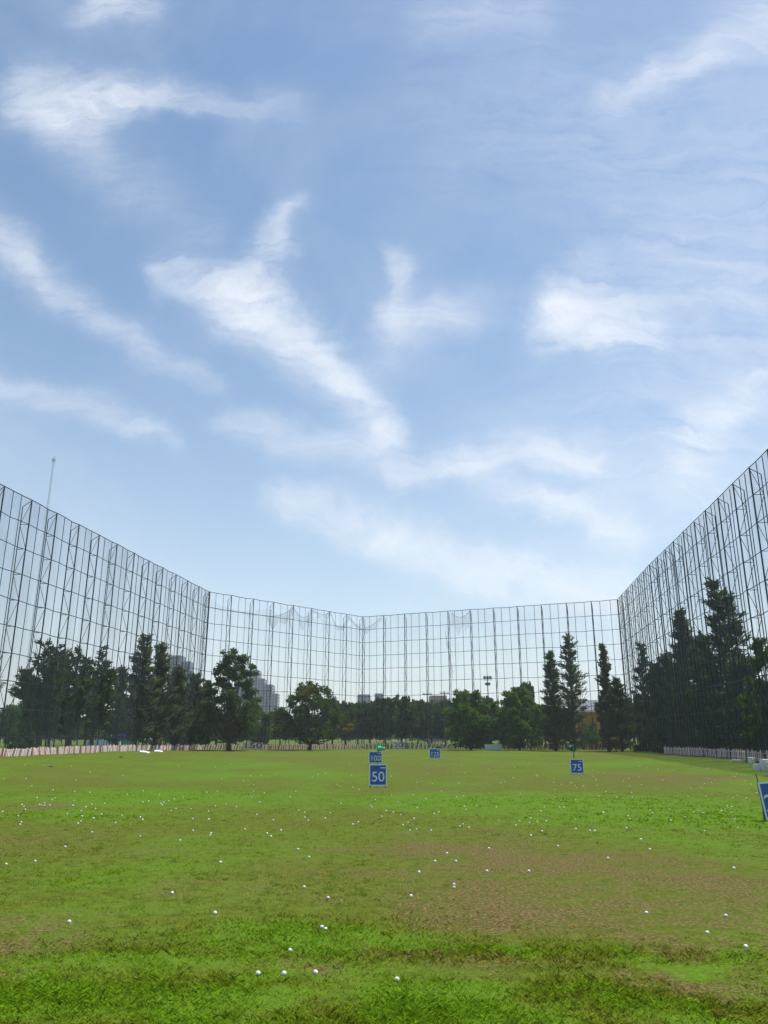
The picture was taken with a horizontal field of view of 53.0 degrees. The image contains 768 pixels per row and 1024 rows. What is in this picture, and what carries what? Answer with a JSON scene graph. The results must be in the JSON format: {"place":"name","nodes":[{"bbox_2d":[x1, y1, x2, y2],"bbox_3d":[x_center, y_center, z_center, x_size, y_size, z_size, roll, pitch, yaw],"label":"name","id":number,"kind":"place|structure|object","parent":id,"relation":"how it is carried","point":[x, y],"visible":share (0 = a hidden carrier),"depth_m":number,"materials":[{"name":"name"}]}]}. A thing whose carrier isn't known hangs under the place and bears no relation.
{"place":"outdoors","nodes":[
{"label":"outdoors","id":0,"kind":"place"},
{"bbox_2d":[86,712,120,746],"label":"house","id":1,"kind":"structure","parent":0,"point":[101,742],"depth_m":122.62,"materials":[{"name":"white concrete"}]},
{"bbox_2d":[0,739,767,1023],"bbox_3d":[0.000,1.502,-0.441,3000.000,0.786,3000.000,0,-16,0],"label":"ground","id":2,"kind":"structure","parent":0,"point":[588,893],"depth_m":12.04,"materials":[{"name":"green plant"}]},
{"bbox_2d":[0,706,20,747],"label":"tree","id":3,"kind":"object","parent":2,"relation":"on","point":[14,730],"visible":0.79,"depth_m":74.90,"materials":[{"name":"green plant"}]},
{"bbox_2d":[0,704,27,743],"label":"broadleaf tree","id":4,"kind":"object","parent":2,"relation":"on","point":[8,706],"visible":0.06,"depth_m":124.38,"materials":[{"name":"green plant"}]},
{"bbox_2d":[3,731,38,752],"bbox_3d":[-29.021,18.493,61.443,2.756,2.077,2.556,-6,-17,19],"label":"clipped hedge","id":5,"kind":"object","parent":2,"relation":"on","point":[14,745],"visible":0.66,"depth_m":60.92,"materials":[{"name":"green plant"}]},
{"bbox_2d":[21,458,55,702],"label":"radio mast","id":6,"kind":"object","parent":2,"relation":"on","point":[53,460],"visible":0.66,"depth_m":338.83,"materials":[{"name":"metal"}]},
{"bbox_2d":[7,638,82,753],"bbox_3d":[-28.620,15.519,64.892,6.029,9.731,4.922,6,-17,-20],"label":"casuarina tree","id":7,"kind":"object","parent":2,"relation":"on","point":[47,693],"visible":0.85,"depth_m":64.23,"materials":[{"name":"green plant"}]},
{"bbox_2d":[32,723,71,749],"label":"tree","id":8,"kind":"object","parent":2,"relation":"on","point":[56,736],"visible":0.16,"depth_m":86.08,"materials":[{"name":"green plant"}]},
{"bbox_2d":[56,717,81,744],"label":"broadleaf tree","id":9,"kind":"object","parent":2,"relation":"on","point":[73,735],"visible":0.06,"depth_m":143.01,"materials":[{"name":"green plant"}]},
{"bbox_2d":[53,645,100,749],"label":"casuarina tree","id":10,"kind":"object","parent":2,"relation":"on","point":[91,702],"visible":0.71,"depth_m":67.60,"materials":[{"name":"green plant"}]},
{"bbox_2d":[70,723,103,746],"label":"tree","id":11,"kind":"object","parent":2,"relation":"on","point":[82,732],"visible":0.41,"depth_m":87.65,"materials":[{"name":"green plant"}]},
{"bbox_2d":[78,645,120,744],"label":"casuarina tree","id":12,"kind":"object","parent":2,"relation":"on","point":[106,683],"visible":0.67,"depth_m":71.30,"materials":[{"name":"green plant"}]},
{"bbox_2d":[0,744,201,756],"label":"picket barrier","id":13,"kind":"object","parent":2,"relation":"on","point":[101,748],"visible":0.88,"depth_m":67.80,"materials":[{"name":"white paint"}]},
{"bbox_2d":[0,484,209,755],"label":"net fence","id":14,"kind":"object","parent":2,"relation":"on","point":[66,638],"visible":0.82,"depth_m":69.05,"materials":[{"name":"metal"}]},
{"bbox_2d":[100,722,115,747],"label":"tree","id":15,"kind":"object","parent":2,"relation":"on","point":[106,734],"visible":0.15,"depth_m":82.40,"materials":[{"name":"green plant"}]},
{"bbox_2d":[100,666,138,745],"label":"casuarina tree","id":16,"kind":"object","parent":2,"relation":"on","point":[121,727],"visible":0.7,"depth_m":77.06,"materials":[{"name":"green plant"}]},
{"bbox_2d":[116,734,130,748],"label":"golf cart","id":17,"kind":"object","parent":2,"relation":"on","point":[123,739],"visible":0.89,"depth_m":75.61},
{"bbox_2d":[114,633,162,745],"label":"casuarina tree","id":18,"kind":"object","parent":2,"relation":"on","point":[148,698],"visible":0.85,"depth_m":79.24,"materials":[{"name":"green plant"}]},
{"bbox_2d":[137,642,182,750],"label":"casuarina tree","id":19,"kind":"object","parent":2,"relation":"on","point":[162,714],"visible":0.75,"depth_m":82.38,"materials":[{"name":"green plant"}]},
{"bbox_2d":[168,655,185,684],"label":"office tower","id":20,"kind":"structure","parent":2,"relation":"on","point":[179,662],"depth_m":611.54,"materials":[{"name":"grey glass"}]},
{"bbox_2d":[169,657,185,682],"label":"window","id":21,"kind":"structure","parent":20,"relation":"in","point":[171,657],"depth_m":611.24,"materials":[{"name":"grey glass"}]},
{"bbox_2d":[158,665,196,747],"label":"casuarina tree","id":22,"kind":"object","parent":2,"relation":"on","point":[180,678],"visible":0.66,"depth_m":87.12,"materials":[{"name":"green plant"}]},
{"bbox_2d":[182,661,192,686],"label":"office tower","id":23,"kind":"structure","parent":2,"relation":"on","point":[190,669],"depth_m":614.45,"materials":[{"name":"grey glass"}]},
{"bbox_2d":[182,663,192,685],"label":"window","id":24,"kind":"structure","parent":23,"relation":"in","point":[183,663],"depth_m":614.53,"materials":[{"name":"grey glass"}]},
{"bbox_2d":[179,671,207,746],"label":"casuarina tree","id":25,"kind":"object","parent":2,"relation":"on","point":[197,697],"visible":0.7,"depth_m":92.67,"materials":[{"name":"green plant"}]},
{"bbox_2d":[199,680,218,748],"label":"casuarina tree","id":26,"kind":"object","parent":2,"relation":"on","point":[209,700],"visible":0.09,"depth_m":97.89,"materials":[{"name":"green plant"}]},
{"bbox_2d":[210,721,225,744],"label":"broadleaf tree","id":27,"kind":"object","parent":2,"relation":"on","point":[218,733],"visible":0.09,"depth_m":142.69,"materials":[{"name":"green plant"}]},
{"bbox_2d":[193,647,263,750],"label":"broadleaf tree","id":28,"kind":"object","parent":2,"relation":"on","point":[230,715],"visible":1,"depth_m":89.61,"materials":[{"name":"green plant"}]},
{"bbox_2d":[242,743,262,748],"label":"distance board","id":29,"kind":"object","parent":2,"relation":"on","point":[252,745],"visible":1,"depth_m":97.56,"materials":[{"name":"white paint"}]},
{"bbox_2d":[233,707,274,744],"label":"broadleaf tree","id":30,"kind":"object","parent":2,"relation":"on","point":[261,732],"visible":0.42,"depth_m":122.16,"materials":[{"name":"green plant"}]},
{"bbox_2d":[235,670,279,739],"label":"office tower","id":31,"kind":"structure","parent":2,"relation":"on","point":[259,684],"depth_m":685.01,"materials":[{"name":"grey glass"}]},
{"bbox_2d":[236,671,260,705],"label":"window","id":32,"kind":"structure","parent":31,"relation":"in","point":[236,671],"depth_m":685.39,"materials":[{"name":"grey glass"}]},
{"bbox_2d":[257,680,266,705],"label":"window","id":33,"kind":"structure","parent":31,"relation":"in","point":[258,680],"depth_m":685.06,"materials":[{"name":"glass"}]},
{"bbox_2d":[263,686,274,712],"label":"window","id":34,"kind":"structure","parent":31,"relation":"in","point":[264,686],"depth_m":684.39,"materials":[{"name":"grey glass"}]},
{"bbox_2d":[272,695,279,709],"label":"window","id":35,"kind":"structure","parent":31,"relation":"in","point":[272,695],"depth_m":685.98,"materials":[{"name":"glass"}]},
{"bbox_2d":[257,721,278,743],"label":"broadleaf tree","id":36,"kind":"object","parent":2,"relation":"on","point":[261,722],"visible":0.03,"depth_m":162.97,"materials":[{"name":"green plant"}]},
{"bbox_2d":[198,592,362,749],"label":"net fence","id":37,"kind":"object","parent":2,"relation":"on","point":[306,678],"visible":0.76,"depth_m":107.42,"materials":[{"name":"metal"}]},
{"bbox_2d":[270,709,291,743],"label":"broadleaf tree","id":38,"kind":"object","parent":2,"relation":"on","point":[275,724],"visible":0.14,"depth_m":133.99,"materials":[{"name":"green plant"}]},
{"bbox_2d":[202,744,360,749],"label":"picket barrier","id":39,"kind":"object","parent":2,"relation":"on","point":[303,747],"visible":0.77,"depth_m":103.62,"materials":[{"name":"white paint"}]},
{"bbox_2d":[260,681,353,749],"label":"broadleaf tree","id":40,"kind":"object","parent":2,"relation":"on","point":[310,733],"visible":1,"depth_m":99.72,"materials":[{"name":"green plant"}]},
{"bbox_2d":[320,700,348,747],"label":"broadleaf tree","id":41,"kind":"object","parent":2,"relation":"on","point":[337,704],"visible":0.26,"depth_m":126.52,"materials":[{"name":"green plant"}]},
{"bbox_2d":[331,700,359,744],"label":"broadleaf tree","id":42,"kind":"object","parent":2,"relation":"on","point":[353,714],"visible":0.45,"depth_m":130.26,"materials":[{"name":"green plant"}]},
{"bbox_2d":[353,702,365,744],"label":"broadleaf tree","id":43,"kind":"object","parent":2,"relation":"on","point":[357,703],"visible":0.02,"depth_m":137.00,"materials":[{"name":"green plant"}]},
{"bbox_2d":[357,694,370,739],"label":"office tower","id":44,"kind":"structure","parent":2,"relation":"on","point":[365,698],"depth_m":622.73,"materials":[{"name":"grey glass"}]},
{"bbox_2d":[358,696,370,701],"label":"window","id":45,"kind":"structure","parent":44,"relation":"in","point":[358,696],"depth_m":622.84,"materials":[{"name":"glass"}]},
{"bbox_2d":[1,721,730,741],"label":"distant wood","id":46,"kind":"object","parent":2,"relation":"on","point":[393,735],"visible":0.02,"depth_m":277.53,"materials":[{"name":"green plant"}]},
{"bbox_2d":[356,700,382,743],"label":"broadleaf tree","id":47,"kind":"object","parent":2,"relation":"on","point":[366,716],"visible":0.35,"depth_m":132.16,"materials":[{"name":"green plant"}]},
{"bbox_2d":[369,751,381,763],"bbox_3d":[-0.599,17.439,54.573,0.961,0.921,0.537,0,-16,0],"label":"yardage sign","id":48,"kind":"object","parent":2,"relation":"on","point":[372,756],"visible":0.96,"depth_m":54.38,"materials":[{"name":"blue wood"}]},
{"bbox_2d":[369,764,386,787],"bbox_3d":[-0.239,10.661,31.022,0.711,0.965,0.538,0,-16,0],"label":"yardage sign","id":49,"kind":"object","parent":2,"relation":"on","point":[378,775],"visible":0.98,"depth_m":30.83,"materials":[{"name":"blue wood"}]},
{"bbox_2d":[374,693,382,739],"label":"office tower","id":50,"kind":"structure","parent":2,"relation":"on","point":[376,694],"depth_m":623.10,"materials":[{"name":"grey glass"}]},
{"bbox_2d":[367,697,393,743],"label":"broadleaf tree","id":51,"kind":"object","parent":2,"relation":"on","point":[374,728],"visible":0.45,"depth_m":129.26,"materials":[{"name":"green plant"}]},
{"bbox_2d":[377,745,384,763],"bbox_3d":[-0.194,16.402,51.814,0.531,1.384,0.114,-1,-16,3],"label":"golf flag","id":52,"kind":"object","parent":2,"relation":"on","point":[380,748],"visible":0.92,"depth_m":51.91,"materials":[{"name":"green fabric"}]},
{"bbox_2d":[381,694,419,741],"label":"broadleaf tree","id":53,"kind":"object","parent":2,"relation":"on","point":[409,716],"visible":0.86,"depth_m":126.05,"materials":[{"name":"green plant"}]},
{"bbox_2d":[393,742,407,747],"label":"distance board","id":54,"kind":"object","parent":2,"relation":"on","point":[397,744],"visible":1,"depth_m":111.50,"materials":[{"name":"white paint"}]},
{"bbox_2d":[364,743,481,748],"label":"picket barrier","id":55,"kind":"object","parent":2,"relation":"on","point":[451,746],"visible":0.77,"depth_m":110.73,"materials":[{"name":"white paint"}]},
{"bbox_2d":[410,699,437,746],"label":"broadleaf tree","id":56,"kind":"object","parent":2,"relation":"on","point":[418,731],"visible":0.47,"depth_m":130.39,"materials":[{"name":"green plant"}]},
{"bbox_2d":[420,700,449,743],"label":"broadleaf tree","id":57,"kind":"object","parent":2,"relation":"on","point":[431,704],"visible":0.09,"depth_m":136.22,"materials":[{"name":"green plant"}]},
{"bbox_2d":[429,748,440,758],"bbox_3d":[4.288,20.443,65.036,0.958,0.917,0.537,0,-16,0],"label":"yardage sign","id":58,"kind":"object","parent":2,"relation":"on","point":[434,753],"visible":0.99,"depth_m":64.85,"materials":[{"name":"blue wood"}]},
{"bbox_2d":[429,696,447,741],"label":"office tower","id":59,"kind":"structure","parent":2,"relation":"on","point":[438,699],"depth_m":291.80,"materials":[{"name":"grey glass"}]},
{"bbox_2d":[431,698,455,745],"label":"broadleaf tree","id":60,"kind":"object","parent":2,"relation":"on","point":[438,715],"visible":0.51,"depth_m":131.86,"materials":[{"name":"green plant"}]},
{"bbox_2d":[440,691,448,742],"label":"utility pole","id":61,"kind":"object","parent":2,"relation":"on","point":[444,693],"visible":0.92,"depth_m":125.49,"materials":[{"name":"grey wood"}]},
{"bbox_2d":[452,689,470,740],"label":"broadleaf tree","id":62,"kind":"object","parent":2,"relation":"on","point":[463,703],"visible":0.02,"depth_m":127.75,"materials":[{"name":"green plant"}]},
{"bbox_2d":[440,689,502,749],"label":"broadleaf tree","id":63,"kind":"object","parent":2,"relation":"on","point":[474,707],"visible":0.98,"depth_m":100.53,"materials":[{"name":"green plant"}]},
{"bbox_2d":[483,676,491,695],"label":"floodlight pole","id":64,"kind":"object","parent":2,"relation":"on","point":[484,677],"visible":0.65,"depth_m":146.72,"materials":[{"name":"metal"}]},
{"bbox_2d":[480,696,501,743],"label":"broadleaf tree","id":65,"kind":"object","parent":2,"relation":"on","point":[491,700],"visible":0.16,"depth_m":131.03,"materials":[{"name":"green plant"}]},
{"bbox_2d":[484,744,501,749],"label":"white board","id":66,"kind":"object","parent":2,"relation":"on","point":[493,746],"visible":0.86,"depth_m":97.54,"materials":[{"name":"paint"}]},
{"bbox_2d":[361,599,630,749],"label":"net fence","id":67,"kind":"object","parent":2,"relation":"on","point":[450,665],"visible":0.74,"depth_m":111.52,"materials":[{"name":"metal"}]},
{"bbox_2d":[486,686,548,749],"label":"broadleaf tree","id":68,"kind":"object","parent":2,"relation":"on","point":[514,726],"visible":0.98,"depth_m":98.96,"materials":[{"name":"green plant"}]},
{"bbox_2d":[513,681,535,747],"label":"broadleaf tree","id":69,"kind":"object","parent":2,"relation":"on","point":[526,684],"visible":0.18,"depth_m":125.85,"materials":[{"name":"green plant"}]},
{"bbox_2d":[535,705,552,746],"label":"broadleaf tree","id":70,"kind":"object","parent":2,"relation":"on","point":[546,724],"visible":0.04,"depth_m":131.98,"materials":[{"name":"green plant"}]},
{"bbox_2d":[536,650,566,750],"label":"conifer tree","id":71,"kind":"object","parent":2,"relation":"on","point":[550,669],"visible":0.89,"depth_m":97.25,"materials":[{"name":"green plant"}]},
{"bbox_2d":[492,743,620,749],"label":"picket barrier","id":72,"kind":"object","parent":2,"relation":"on","point":[566,745],"visible":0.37,"depth_m":102.33,"materials":[{"name":"white wood"}]},
{"bbox_2d":[546,632,595,750],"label":"conifer tree","id":73,"kind":"object","parent":2,"relation":"on","point":[571,697],"visible":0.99,"depth_m":96.19,"materials":[{"name":"green plant"}]},
{"bbox_2d":[567,744,574,758],"bbox_3d":[11.029,14.481,45.358,0.382,1.560,0.114,1,-16,-5],"label":"golf flag","id":74,"kind":"object","parent":2,"relation":"on","point":[570,747],"visible":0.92,"depth_m":45.49,"materials":[{"name":"green fabric"}]},
{"bbox_2d":[570,759,583,773],"bbox_3d":[10.030,13.290,40.088,0.681,0.837,0.532,-2,-17,8],"label":"yardage sign","id":75,"kind":"object","parent":2,"relation":"on","point":[576,766],"visible":0.98,"depth_m":39.89,"materials":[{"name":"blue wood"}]},
{"bbox_2d":[581,729,599,748],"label":"broadleaf tree","id":76,"kind":"object","parent":2,"relation":"on","point":[587,735],"visible":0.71,"depth_m":110.82,"materials":[{"name":"green plant"}]},
{"bbox_2d":[593,643,618,750],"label":"conifer tree","id":77,"kind":"object","parent":2,"relation":"on","point":[604,684],"visible":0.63,"depth_m":94.82,"materials":[{"name":"green plant"}]},
{"bbox_2d":[596,676,642,751],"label":"conifer tree","id":78,"kind":"object","parent":2,"relation":"on","point":[622,727],"visible":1,"depth_m":91.46,"materials":[{"name":"green plant"}]},
{"bbox_2d":[632,744,644,750],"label":"weed clump","id":79,"kind":"object","parent":2,"relation":"on","point":[635,748],"visible":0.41,"depth_m":94.74,"materials":[{"name":"green plant"}]},
{"bbox_2d":[630,641,655,746],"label":"tree","id":80,"kind":"object","parent":2,"relation":"on","point":[643,689],"visible":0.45,"depth_m":94.84,"materials":[{"name":"green plant"}]},
{"bbox_2d":[630,700,656,746],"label":"dark bush","id":81,"kind":"object","parent":2,"relation":"on","point":[637,733],"visible":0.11,"depth_m":95.34,"materials":[{"name":"green plant"}]},
{"bbox_2d":[638,661,661,749],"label":"casuarina tree","id":82,"kind":"object","parent":2,"relation":"on","point":[651,697],"visible":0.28,"depth_m":89.57,"materials":[{"name":"green plant"}]},
{"bbox_2d":[618,565,688,753],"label":"net fence","id":83,"kind":"object","parent":2,"relation":"on","point":[632,656],"visible":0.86,"depth_m":88.92,"materials":[{"name":"metal"}]},
{"bbox_2d":[649,649,682,747],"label":"casuarina tree","id":84,"kind":"object","parent":2,"relation":"on","point":[663,691],"visible":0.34,"depth_m":83.74,"materials":[{"name":"green plant"}]},
{"bbox_2d":[665,693,686,747],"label":"dark bush","id":85,"kind":"object","parent":2,"relation":"on","point":[668,738],"visible":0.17,"depth_m":80.73,"materials":[{"name":"green plant"}]},
{"bbox_2d":[664,607,704,752],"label":"conifer tree","id":86,"kind":"object","parent":2,"relation":"on","point":[687,643],"visible":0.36,"depth_m":78.47,"materials":[{"name":"green plant"}]},
{"bbox_2d":[679,696,702,752],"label":"dark bush","id":87,"kind":"object","parent":2,"relation":"on","point":[687,729],"visible":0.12,"depth_m":75.05,"materials":[{"name":"green plant"}]},
{"bbox_2d":[682,630,724,748],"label":"tree","id":88,"kind":"object","parent":2,"relation":"on","point":[694,680],"visible":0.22,"depth_m":72.03,"materials":[{"name":"green plant"}]},
{"bbox_2d":[649,449,767,758],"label":"net fence","id":89,"kind":"object","parent":2,"relation":"on","point":[676,585],"visible":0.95,"depth_m":62.65,"materials":[{"name":"metal"}]},
{"bbox_2d":[664,746,767,760],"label":"picket barrier","id":90,"kind":"object","parent":2,"relation":"on","point":[727,753],"visible":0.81,"depth_m":61.19,"materials":[{"name":"white paint"}]},
{"bbox_2d":[682,576,755,750],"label":"conifer tree","id":91,"kind":"object","parent":2,"relation":"on","point":[723,633],"visible":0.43,"depth_m":68.39,"materials":[{"name":"green plant"}]},
{"bbox_2d":[706,688,737,749],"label":"dark bush","id":92,"kind":"object","parent":2,"relation":"on","point":[722,741],"visible":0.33,"depth_m":65.53,"materials":[{"name":"green plant"}]},
{"bbox_2d":[729,759,744,761],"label":"white slab","id":93,"kind":"structure","parent":2,"relation":"on","point":[735,760],"depth_m":51.80,"materials":[{"name":"white concrete"}]},
{"bbox_2d":[715,653,765,748],"bbox_3d":[28.988,15.461,61.360,4.512,8.360,4.740,-1,-16,3],"label":"casuarina tree","id":94,"kind":"object","parent":2,"relation":"on","point":[729,679],"visible":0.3,"depth_m":61.48,"materials":[{"name":"green plant"}]},
{"bbox_2d":[726,691,762,751],"bbox_3d":[28.126,16.546,59.707,3.512,5.463,2.777,5,-17,-16],"label":"dark bush","id":95,"kind":"object","parent":2,"relation":"on","point":[737,743],"visible":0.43,"depth_m":59.42,"materials":[{"name":"green plant"}]},
{"bbox_2d":[748,757,754,763],"bbox_3d":[23.212,15.708,48.607,0.387,0.458,0.345,7,-18,-22],"label":"concrete block","id":96,"kind":"object","parent":2,"relation":"on","point":[751,760],"depth_m":48.49,"materials":[{"name":"grey concrete"}]},
{"bbox_2d":[736,637,767,746],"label":"broadleaf tree","id":97,"kind":"object","parent":2,"relation":"on","point":[754,731],"visible":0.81,"depth_m":53.80,"materials":[{"name":"green plant"}]},
{"bbox_2d":[740,700,767,755],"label":"dark bush","id":98,"kind":"object","parent":2,"relation":"on","point":[752,740],"visible":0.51,"depth_m":55.14,"materials":[{"name":"green plant"}]},
{"bbox_2d":[753,764,761,770],"bbox_3d":[20.070,13.735,41.366,0.397,0.410,0.330,-5,-17,17],"label":"concrete block","id":99,"kind":"object","parent":2,"relation":"on","point":[756,767],"depth_m":41.24,"materials":[{"name":"grey concrete"}]},
{"bbox_2d":[757,782,767,820],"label":"yardage sign","id":100,"kind":"object","parent":2,"relation":"on","point":[763,789],"visible":0.96,"depth_m":18.32,"materials":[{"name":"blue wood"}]},
{"bbox_2d":[759,759,767,770],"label":"concrete block","id":101,"kind":"object","parent":2,"relation":"on","point":[762,762],"depth_m":41.11,"materials":[{"name":"grey concrete"}]},
{"bbox_2d":[0,0,767,738],"label":"sky","id":102,"kind":"structure","parent":0,"point":[375,308],"materials":[{"name":"blue"}]},
{"bbox_2d":[568,700,620,747],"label":"orange building","id":103,"kind":"structure","parent":0,"point":[592,717],"depth_m":121.60,"materials":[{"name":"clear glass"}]}
]}

